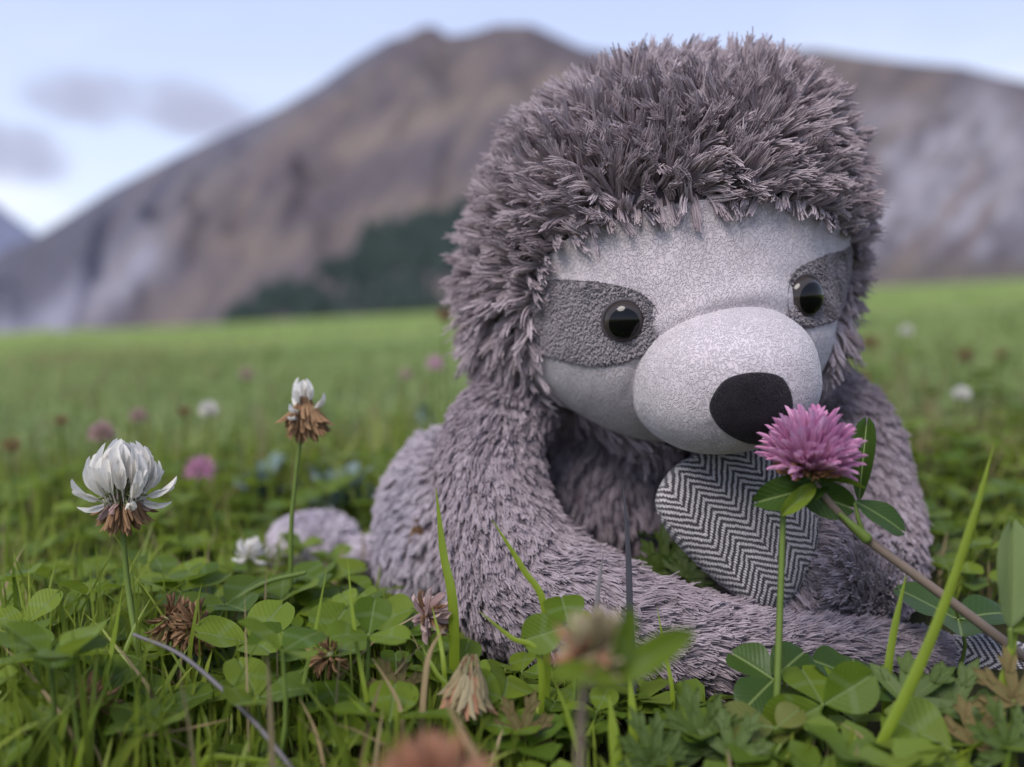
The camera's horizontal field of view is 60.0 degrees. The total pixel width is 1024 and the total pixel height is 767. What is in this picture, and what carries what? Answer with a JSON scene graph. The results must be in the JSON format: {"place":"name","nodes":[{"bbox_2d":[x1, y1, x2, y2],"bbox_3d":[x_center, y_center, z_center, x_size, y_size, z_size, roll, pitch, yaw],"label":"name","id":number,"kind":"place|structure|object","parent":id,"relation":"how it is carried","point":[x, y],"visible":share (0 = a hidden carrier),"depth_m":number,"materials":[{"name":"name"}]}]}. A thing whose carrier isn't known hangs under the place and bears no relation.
{"place":"outdoors","nodes":[
{"label":"outdoors","id":0,"kind":"place"},
{"bbox_2d":[0,207,36,252],"bbox_3d":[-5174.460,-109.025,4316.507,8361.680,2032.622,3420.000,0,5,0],"label":"distant mountain","id":1,"kind":"structure","parent":0,"point":[14,231],"depth_m":4198.69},
{"bbox_2d":[64,670,123,751],"bbox_3d":[-0.105,0.088,0.222,0.014,0.033,0.015,-4,6,-39],"label":"withered clover","id":2,"kind":"object","parent":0,"point":[99,686],"visible":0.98,"depth_m":0.22,"materials":[{"name":"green plant"}]},
{"bbox_2d":[0,25,1023,331],"bbox_3d":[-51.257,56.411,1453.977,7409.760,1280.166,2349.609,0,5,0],"label":"mountain","id":3,"kind":"structure","parent":0,"point":[210,229],"depth_m":641.19,"materials":[{"name":"stone"}]},
{"bbox_2d":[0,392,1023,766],"bbox_3d":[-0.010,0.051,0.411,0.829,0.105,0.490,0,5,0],"label":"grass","id":4,"kind":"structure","parent":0,"point":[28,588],"depth_m":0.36,"materials":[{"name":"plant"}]},
{"bbox_2d":[0,298,1023,490],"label":"meadow grass","id":5,"kind":"structure","parent":0,"point":[368,341],"depth_m":1.23,"materials":[{"name":"plant"}]},
{"bbox_2d":[0,280,1023,359],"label":"grass","id":6,"kind":"structure","parent":0,"point":[921,296],"depth_m":5.70,"materials":[{"name":"plant"}]},
{"bbox_2d":[0,279,1023,766],"bbox_3d":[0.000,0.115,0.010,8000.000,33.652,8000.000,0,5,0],"label":"ground","id":7,"kind":"structure","parent":0,"point":[874,727],"depth_m":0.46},
{"bbox_2d":[2,437,21,545],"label":"withered clover","id":8,"kind":"object","parent":7,"relation":"on","point":[11,444],"visible":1,"depth_m":0.44,"materials":[{"name":"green plant"}]},
{"bbox_2d":[0,588,62,674],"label":"clover leaf","id":9,"kind":"object","parent":7,"relation":"on","point":[41,602],"visible":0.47,"depth_m":0.25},
{"bbox_2d":[0,694,71,766],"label":"clover leaf","id":10,"kind":"object","parent":7,"relation":"on","point":[12,754],"visible":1,"depth_m":0.21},
{"bbox_2d":[25,462,81,527],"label":"clover leaf","id":11,"kind":"object","parent":7,"relation":"on","point":[29,477],"visible":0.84,"depth_m":0.50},
{"bbox_2d":[0,628,107,764],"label":"clover leaf","id":12,"kind":"object","parent":7,"relation":"on","point":[5,639],"visible":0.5,"depth_m":0.23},
{"bbox_2d":[2,620,107,766],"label":"clover leaf","id":13,"kind":"object","parent":7,"relation":"on","point":[30,634],"visible":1,"depth_m":0.21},
{"bbox_2d":[4,620,106,766],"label":"clover leaf","id":14,"kind":"object","parent":7,"relation":"on","point":[82,637],"visible":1,"depth_m":0.20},
{"bbox_2d":[47,689,68,766],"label":"grass blade","id":15,"kind":"object","parent":7,"relation":"on","point":[53,760],"visible":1,"depth_m":0.21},
{"bbox_2d":[39,590,101,633],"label":"clover leaf","id":16,"kind":"object","parent":7,"relation":"on","point":[72,594],"visible":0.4,"depth_m":0.29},
{"bbox_2d":[35,556,111,583],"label":"clover leaf","id":17,"kind":"object","parent":7,"relation":"on","point":[64,574],"visible":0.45,"depth_m":0.35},
{"bbox_2d":[7,654,145,760],"bbox_3d":[-0.109,0.090,0.224,0.032,0.031,0.028,-2,5,-26],"label":"clover leaf","id":18,"kind":"object","parent":7,"relation":"on","point":[121,667],"visible":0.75,"depth_m":0.23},
{"bbox_2d":[53,580,124,624],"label":"clover leaf","id":19,"kind":"object","parent":7,"relation":"on","point":[78,586],"visible":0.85,"depth_m":0.27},
{"bbox_2d":[74,663,115,766],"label":"grass blade","id":20,"kind":"object","parent":7,"relation":"on","point":[79,756],"visible":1,"depth_m":0.21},
{"bbox_2d":[87,420,116,555],"bbox_3d":[-0.195,0.054,0.422,0.013,0.074,0.013,0,5,0],"label":"white clover","id":21,"kind":"object","parent":7,"relation":"on","point":[101,427],"visible":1,"depth_m":0.42,"materials":[{"name":"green plant"}]},
{"bbox_2d":[101,583,123,735],"bbox_3d":[-0.103,0.078,0.228,0.004,0.052,0.008,0,5,0],"label":"grass blade","id":22,"kind":"object","parent":7,"relation":"on","point":[110,652],"visible":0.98,"depth_m":0.23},
{"bbox_2d":[70,438,176,760],"bbox_3d":[-0.108,0.059,0.251,0.026,0.088,0.029,0,5,0],"label":"white clover","id":23,"kind":"object","parent":7,"relation":"on","point":[121,476],"visible":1,"depth_m":0.25,"materials":[{"name":"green plant"}]},
{"bbox_2d":[103,693,188,766],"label":"clover leaf","id":24,"kind":"object","parent":7,"relation":"on","point":[154,709],"visible":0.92,"depth_m":0.21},
{"bbox_2d":[109,673,213,754],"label":"clover leaf","id":25,"kind":"object","parent":7,"relation":"on","point":[203,690],"visible":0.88,"depth_m":0.23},
{"bbox_2d":[130,555,209,592],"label":"clover leaf","id":26,"kind":"object","parent":7,"relation":"on","point":[168,562],"visible":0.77,"depth_m":0.31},
{"bbox_2d":[144,591,196,684],"bbox_3d":[-0.098,0.081,0.257,0.015,0.044,0.017,0,5,0],"label":"withered clover","id":27,"kind":"object","parent":7,"relation":"on","point":[160,629],"visible":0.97,"depth_m":0.25,"materials":[{"name":"brown plant"}]},
{"bbox_2d":[148,490,210,533],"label":"clover leaf","id":28,"kind":"object","parent":7,"relation":"on","point":[178,496],"visible":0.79,"depth_m":0.42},
{"bbox_2d":[134,564,230,685],"bbox_3d":[-0.105,0.081,0.278,0.031,0.041,0.031,0,5,-5],"label":"clover leaf","id":29,"kind":"object","parent":7,"relation":"on","point":[218,576],"visible":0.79,"depth_m":0.28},
{"bbox_2d":[151,562,218,655],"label":"clover leaf","id":30,"kind":"object","parent":7,"relation":"on","point":[207,568],"visible":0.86,"depth_m":0.29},
{"bbox_2d":[167,597,214,668],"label":"withered clover","id":31,"kind":"object","parent":7,"relation":"on","point":[181,634],"visible":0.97,"depth_m":0.25,"materials":[{"name":"brown plant"}]},
{"bbox_2d":[183,453,216,517],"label":"red clover","id":32,"kind":"object","parent":7,"relation":"on","point":[203,468],"visible":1,"depth_m":0.43,"materials":[{"name":"pink plant"}]},
{"bbox_2d":[167,674,232,711],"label":"clover leaf","id":33,"kind":"object","parent":7,"relation":"on","point":[219,694],"visible":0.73,"depth_m":0.24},
{"bbox_2d":[198,400,218,512],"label":"white clover","id":34,"kind":"object","parent":7,"relation":"on","point":[210,407],"visible":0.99,"depth_m":0.50,"materials":[{"name":"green plant"}]},
{"bbox_2d":[180,536,245,561],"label":"clover leaf","id":35,"kind":"object","parent":7,"relation":"on","point":[195,542],"visible":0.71,"depth_m":0.37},
{"bbox_2d":[132,633,293,766],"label":"grass stalk","id":36,"kind":"object","parent":7,"relation":"on","point":[251,719],"depth_m":0.21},
{"bbox_2d":[178,574,267,650],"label":"clover leaf","id":37,"kind":"object","parent":7,"relation":"on","point":[234,586],"visible":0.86,"depth_m":0.27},
{"bbox_2d":[199,753,284,766],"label":"grass blade","id":38,"kind":"object","parent":7,"relation":"on","point":[215,756],"visible":1,"depth_m":0.20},
{"bbox_2d":[193,599,294,696],"bbox_3d":[-0.071,0.083,0.245,0.028,0.038,0.026,-4,7,-41],"label":"clover leaf","id":39,"kind":"object","parent":7,"relation":"on","point":[216,631],"visible":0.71,"depth_m":0.25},
{"bbox_2d":[232,536,267,574],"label":"white clover","id":40,"kind":"object","parent":7,"relation":"on","point":[251,548],"visible":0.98,"depth_m":0.33,"materials":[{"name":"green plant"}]},
{"bbox_2d":[212,571,306,674],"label":"grass stalk","id":41,"kind":"object","parent":7,"relation":"on","point":[262,584],"depth_m":0.28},
{"bbox_2d":[230,451,301,520],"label":"leafy plant","id":42,"kind":"object","parent":7,"relation":"on","point":[261,472],"visible":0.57,"depth_m":0.50,"materials":[{"name":"green plant"}]},
{"bbox_2d":[222,657,313,757],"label":"clover leaf","id":43,"kind":"object","parent":7,"relation":"on","point":[238,695],"visible":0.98,"depth_m":0.22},
{"bbox_2d":[237,617,326,766],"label":"clover leaf","id":44,"kind":"object","parent":7,"relation":"on","point":[296,638],"visible":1,"depth_m":0.21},
{"bbox_2d":[258,568,318,599],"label":"clover leaf","id":45,"kind":"object","parent":7,"relation":"on","point":[279,589],"visible":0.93,"depth_m":0.29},
{"bbox_2d":[269,659,309,757],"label":"clover leaf","id":46,"kind":"object","parent":7,"relation":"on","point":[298,666],"visible":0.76,"depth_m":0.24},
{"bbox_2d":[257,561,335,590],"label":"clover leaf","id":47,"kind":"object","parent":7,"relation":"on","point":[320,576],"visible":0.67,"depth_m":0.31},
{"bbox_2d":[275,377,334,605],"bbox_3d":[-0.069,0.048,0.294,0.018,0.100,0.020,-3,6,-31],"label":"white clover","id":48,"kind":"object","parent":7,"relation":"on","point":[304,418],"visible":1,"depth_m":0.29,"materials":[{"name":"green plant"}]},
{"bbox_2d":[247,601,366,713],"bbox_3d":[-0.052,0.083,0.247,0.031,0.034,0.035,5,7,44],"label":"clover leaf","id":49,"kind":"object","parent":7,"relation":"on","point":[330,612],"visible":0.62,"depth_m":0.25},
{"bbox_2d":[297,569,326,758],"bbox_3d":[-0.051,0.074,0.226,0.005,0.052,0.013,0,5,0],"label":"grass blade","id":50,"kind":"object","parent":7,"relation":"on","point":[299,722],"visible":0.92,"depth_m":0.22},
{"bbox_2d":[296,479,348,508],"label":"clover leaf","id":51,"kind":"object","parent":7,"relation":"on","point":[309,493],"visible":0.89,"depth_m":0.45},
{"bbox_2d":[282,557,367,605],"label":"clover leaf","id":52,"kind":"object","parent":7,"relation":"on","point":[339,570],"visible":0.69,"depth_m":0.31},
{"bbox_2d":[305,634,349,720],"bbox_3d":[-0.049,0.083,0.237,0.012,0.035,0.012,0,5,0],"label":"withered clover","id":53,"kind":"object","parent":7,"relation":"on","point":[322,665],"visible":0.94,"depth_m":0.23,"materials":[{"name":"brown plant"}]},
{"bbox_2d":[298,680,371,720],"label":"clover leaf","id":54,"kind":"object","parent":7,"relation":"on","point":[326,692],"visible":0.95,"depth_m":0.23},
{"bbox_2d":[309,715,373,765],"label":"clover leaf","id":55,"kind":"object","parent":7,"relation":"on","point":[356,722],"visible":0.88,"depth_m":0.22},
{"bbox_2d":[309,462,375,511],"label":"leafy plant","id":56,"kind":"object","parent":7,"relation":"on","point":[334,502],"visible":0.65,"depth_m":0.47,"materials":[{"name":"green plant"}]},
{"bbox_2d":[221,191,469,323],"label":"conifer forest","id":57,"kind":"object","parent":7,"relation":"on","point":[380,252],"visible":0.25,"depth_m":312.70,"materials":[{"name":"plant"}]},
{"bbox_2d":[332,586,376,607],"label":"clover leaf","id":58,"kind":"object","parent":7,"relation":"on","point":[344,597],"visible":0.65,"depth_m":0.28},
{"bbox_2d":[347,558,372,764],"bbox_3d":[-0.038,0.072,0.224,0.008,0.054,0.012,0,5,0],"label":"grass blade","id":59,"kind":"object","parent":7,"relation":"on","point":[362,678],"visible":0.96,"depth_m":0.22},
{"bbox_2d":[326,597,410,721],"bbox_3d":[-0.034,0.078,0.225,0.019,0.043,0.020,3,6,29],"label":"clover leaf","id":60,"kind":"object","parent":7,"relation":"on","point":[371,614],"visible":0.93,"depth_m":0.23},
{"bbox_2d":[345,575,403,657],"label":"clover leaf","id":61,"kind":"object","parent":7,"relation":"on","point":[364,582],"visible":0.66,"depth_m":0.30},
{"bbox_2d":[358,593,413,677],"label":"clover leaf","id":62,"kind":"object","parent":7,"relation":"on","point":[402,606],"visible":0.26,"depth_m":0.27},
{"bbox_2d":[333,680,452,740],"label":"clover leaf","id":63,"kind":"object","parent":7,"relation":"on","point":[405,693],"visible":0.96,"depth_m":0.21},
{"bbox_2d":[366,657,422,722],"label":"lobed leaf","id":64,"kind":"object","parent":7,"relation":"on","point":[389,674],"visible":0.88,"depth_m":0.23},
{"bbox_2d":[364,649,431,677],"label":"clover leaf","id":65,"kind":"object","parent":7,"relation":"on","point":[392,656],"visible":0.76,"depth_m":0.25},
{"bbox_2d":[412,587,451,705],"bbox_3d":[-0.021,0.077,0.243,0.013,0.044,0.015,0,5,0],"label":"withered clover","id":66,"kind":"object","parent":7,"relation":"on","point":[423,604],"visible":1,"depth_m":0.24,"materials":[{"name":"brown plant"}]},
{"bbox_2d":[418,626,445,744],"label":"dry grass leaf","id":67,"kind":"object","parent":7,"relation":"on","point":[421,722],"visible":0.83,"depth_m":0.21,"materials":[{"name":"plant"}]},
{"bbox_2d":[373,728,491,766],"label":"withered clover","id":68,"kind":"object","parent":7,"relation":"on","point":[435,751],"visible":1,"depth_m":0.13,"materials":[{"name":"brown plant"}]},
{"bbox_2d":[410,630,460,667],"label":"clover leaf","id":69,"kind":"object","parent":7,"relation":"on","point":[419,652],"visible":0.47,"depth_m":0.26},
{"bbox_2d":[406,650,479,727],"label":"clover leaf","id":70,"kind":"object","parent":7,"relation":"on","point":[462,654],"visible":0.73,"depth_m":0.24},
{"bbox_2d":[436,307,453,422],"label":"withered clover","id":71,"kind":"object","parent":7,"relation":"on","point":[444,317],"visible":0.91,"depth_m":0.60,"materials":[{"name":"green plant"}]},
{"bbox_2d":[436,490,458,673],"bbox_3d":[-0.018,0.064,0.243,0.007,0.069,0.007,0,5,0],"label":"grass blade","id":72,"kind":"object","parent":7,"relation":"on","point":[453,617],"visible":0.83,"depth_m":0.24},
{"bbox_2d":[429,639,490,673],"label":"clover leaf","id":73,"kind":"object","parent":7,"relation":"on","point":[472,646],"visible":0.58,"depth_m":0.25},
{"bbox_2d":[441,695,481,763],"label":"dry grass leaf","id":74,"kind":"object","parent":7,"relation":"on","point":[469,746],"visible":0.8,"depth_m":0.18,"materials":[{"name":"plant"}]},
{"bbox_2d":[437,653,498,725],"bbox_3d":[-0.011,0.083,0.221,0.016,0.032,0.015,0,5,0],"label":"withered clover","id":75,"kind":"object","parent":7,"relation":"on","point":[464,690],"visible":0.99,"depth_m":0.22,"materials":[{"name":"beige plant"}]},
{"bbox_2d":[481,660,533,762],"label":"clover leaf","id":76,"kind":"object","parent":7,"relation":"on","point":[499,683],"visible":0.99,"depth_m":0.23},
{"bbox_2d":[0,576,1017,766],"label":"short grass","id":77,"kind":"structure","parent":7,"relation":"on","point":[515,758],"depth_m":0.22,"materials":[{"name":"plant"}]},
{"bbox_2d":[0,307,1023,766],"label":"clover ground cover","id":78,"kind":"object","parent":7,"relation":"on","point":[904,751],"visible":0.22,"depth_m":0.39,"materials":[{"name":"plant"}]},
{"bbox_2d":[479,611,544,760],"bbox_3d":[0.000,0.078,0.227,0.017,0.039,0.005,0,5,0],"label":"grass blade","id":79,"kind":"object","parent":7,"relation":"on","point":[541,671],"visible":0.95,"depth_m":0.23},
{"bbox_2d":[485,708,540,754],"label":"clover leaf","id":80,"kind":"object","parent":7,"relation":"on","point":[498,728],"visible":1,"depth_m":0.22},
{"bbox_2d":[487,651,551,680],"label":"clover leaf","id":81,"kind":"object","parent":7,"relation":"on","point":[520,661],"visible":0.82,"depth_m":0.25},
{"bbox_2d":[492,520,550,697],"bbox_3d":[0.002,0.067,0.237,0.016,0.060,0.006,0,5,0],"label":"grass blade","id":82,"kind":"object","parent":7,"relation":"on","point":[532,581],"visible":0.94,"depth_m":0.23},
{"bbox_2d":[494,690,554,746],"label":"lobed leaf","id":83,"kind":"object","parent":7,"relation":"on","point":[543,720],"visible":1,"depth_m":0.22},
{"bbox_2d":[521,594,590,751],"bbox_3d":[0.011,0.076,0.230,0.018,0.040,0.018,0,5,0],"label":"clover leaf","id":84,"kind":"object","parent":7,"relation":"on","point":[539,630],"visible":0.68,"depth_m":0.23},
{"bbox_2d":[536,683,580,711],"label":"clover leaf","id":85,"kind":"object","parent":7,"relation":"on","point":[551,704],"visible":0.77,"depth_m":0.23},
{"bbox_2d":[566,687,627,760],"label":"clover leaf","id":86,"kind":"object","parent":7,"relation":"on","point":[599,700],"visible":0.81,"depth_m":0.23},
{"bbox_2d":[608,696,622,766],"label":"grass blade","id":87,"kind":"object","parent":7,"relation":"on","point":[616,756],"visible":1,"depth_m":0.20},
{"bbox_2d":[548,605,696,766],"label":"withered clover","id":88,"kind":"object","parent":7,"relation":"on","point":[625,661],"visible":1,"depth_m":0.15,"materials":[{"name":"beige plant"}]},
{"bbox_2d":[623,485,636,694],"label":"grass stalk","id":89,"kind":"object","parent":7,"relation":"on","point":[629,593],"depth_m":0.24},
{"bbox_2d":[266,26,1023,701],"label":"plush sloth","id":90,"kind":"object","parent":7,"relation":"on","point":[664,258],"visible":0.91,"depth_m":0.27,"materials":[{"name":"fabric"}]},
{"bbox_2d":[616,705,687,766],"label":"lobed leaf","id":91,"kind":"object","parent":7,"relation":"on","point":[650,755],"visible":1,"depth_m":0.20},
{"bbox_2d":[632,523,689,581],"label":"lobed leaf","id":92,"kind":"object","parent":7,"relation":"on","point":[654,560],"visible":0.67,"depth_m":0.30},
{"bbox_2d":[662,547,718,590],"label":"lobed leaf","id":93,"kind":"object","parent":7,"relation":"on","point":[688,571],"visible":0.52,"depth_m":0.30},
{"bbox_2d":[662,678,743,766],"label":"lobed leaf","id":94,"kind":"object","parent":7,"relation":"on","point":[689,702],"visible":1,"depth_m":0.21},
{"bbox_2d":[696,705,775,761],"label":"lobed leaf","id":95,"kind":"object","parent":7,"relation":"on","point":[751,725],"visible":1,"depth_m":0.21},
{"bbox_2d":[718,700,806,761],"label":"clover leaf","id":96,"kind":"object","parent":7,"relation":"on","point":[789,715],"visible":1,"depth_m":0.21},
{"bbox_2d":[725,641,813,713],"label":"clover leaf","id":97,"kind":"object","parent":7,"relation":"on","point":[754,661],"visible":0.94,"depth_m":0.24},
{"bbox_2d":[771,511,785,741],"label":"flower stalk","id":98,"kind":"object","parent":7,"relation":"on","point":[779,631],"visible":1,"depth_m":0.23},
{"bbox_2d":[762,661,879,750],"bbox_3d":[0.078,0.080,0.220,0.024,0.024,0.020,4,6,40],"label":"clover leaf","id":99,"kind":"object","parent":7,"relation":"on","point":[851,687],"visible":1,"depth_m":0.22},
{"bbox_2d":[812,645,898,720],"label":"clover leaf","id":100,"kind":"object","parent":7,"relation":"on","point":[829,657],"visible":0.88,"depth_m":0.23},
{"bbox_2d":[752,404,1023,662],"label":"red clover","id":101,"kind":"object","parent":7,"relation":"on","point":[813,450],"visible":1,"depth_m":0.23,"materials":[{"name":"pink plant"}]},
{"bbox_2d":[881,575,906,729],"bbox_3d":[0.099,0.070,0.228,0.008,0.042,0.007,0,5,0],"label":"grass blade","id":102,"kind":"object","parent":7,"relation":"on","point":[889,658],"visible":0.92,"depth_m":0.23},
{"bbox_2d":[869,651,960,741],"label":"lobed leaf","id":103,"kind":"object","parent":7,"relation":"on","point":[936,677],"visible":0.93,"depth_m":0.22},
{"bbox_2d":[880,697,972,766],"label":"clover leaf","id":104,"kind":"object","parent":7,"relation":"on","point":[924,716],"visible":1,"depth_m":0.21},
{"bbox_2d":[893,582,1004,674],"bbox_3d":[0.132,0.075,0.259,0.034,0.025,0.031,0,5,0],"label":"clover leaf","id":105,"kind":"object","parent":7,"relation":"on","point":[918,597],"visible":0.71,"depth_m":0.26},
{"bbox_2d":[931,552,983,617],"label":"clover leaf","id":106,"kind":"object","parent":7,"relation":"on","point":[946,561],"visible":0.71,"depth_m":0.31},
{"bbox_2d":[919,658,996,756],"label":"lobed leaf","id":107,"kind":"object","parent":7,"relation":"on","point":[963,685],"visible":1,"depth_m":0.22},
{"bbox_2d":[933,448,988,507],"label":"clover leaf","id":108,"kind":"object","parent":7,"relation":"on","point":[955,455],"visible":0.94,"depth_m":0.45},
{"bbox_2d":[935,430,990,493],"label":"clover leaf","id":109,"kind":"object","parent":7,"relation":"on","point":[958,437],"visible":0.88,"depth_m":0.47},
{"bbox_2d":[942,483,994,519],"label":"clover leaf","id":110,"kind":"object","parent":7,"relation":"on","point":[957,490],"visible":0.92,"depth_m":0.41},
{"bbox_2d":[943,693,1018,766],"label":"lobed leaf","id":111,"kind":"object","parent":7,"relation":"on","point":[963,708],"visible":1,"depth_m":0.21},
{"bbox_2d":[964,691,1023,766],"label":"lobed leaf","id":112,"kind":"object","parent":7,"relation":"on","point":[1007,737],"visible":1,"depth_m":0.20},
{"bbox_2d":[971,644,1023,711],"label":"lobed leaf","id":113,"kind":"object","parent":7,"relation":"on","point":[1012,694],"visible":1,"depth_m":0.21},
{"bbox_2d":[979,478,1023,540],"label":"clover leaf","id":114,"kind":"object","parent":7,"relation":"on","point":[995,486],"visible":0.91,"depth_m":0.40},
{"bbox_2d":[997,519,1023,724],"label":"clover leaf","id":115,"kind":"object","parent":7,"relation":"on","point":[1010,565],"visible":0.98,"depth_m":0.21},
{"bbox_2d":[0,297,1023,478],"bbox_3d":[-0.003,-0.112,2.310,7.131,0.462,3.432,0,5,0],"label":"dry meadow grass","id":116,"kind":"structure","parent":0,"point":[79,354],"depth_m":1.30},
{"bbox_2d":[0,0,1023,234],"label":"sky","id":117,"kind":"structure","parent":0,"point":[96,95],"materials":[{"name":"blue"}]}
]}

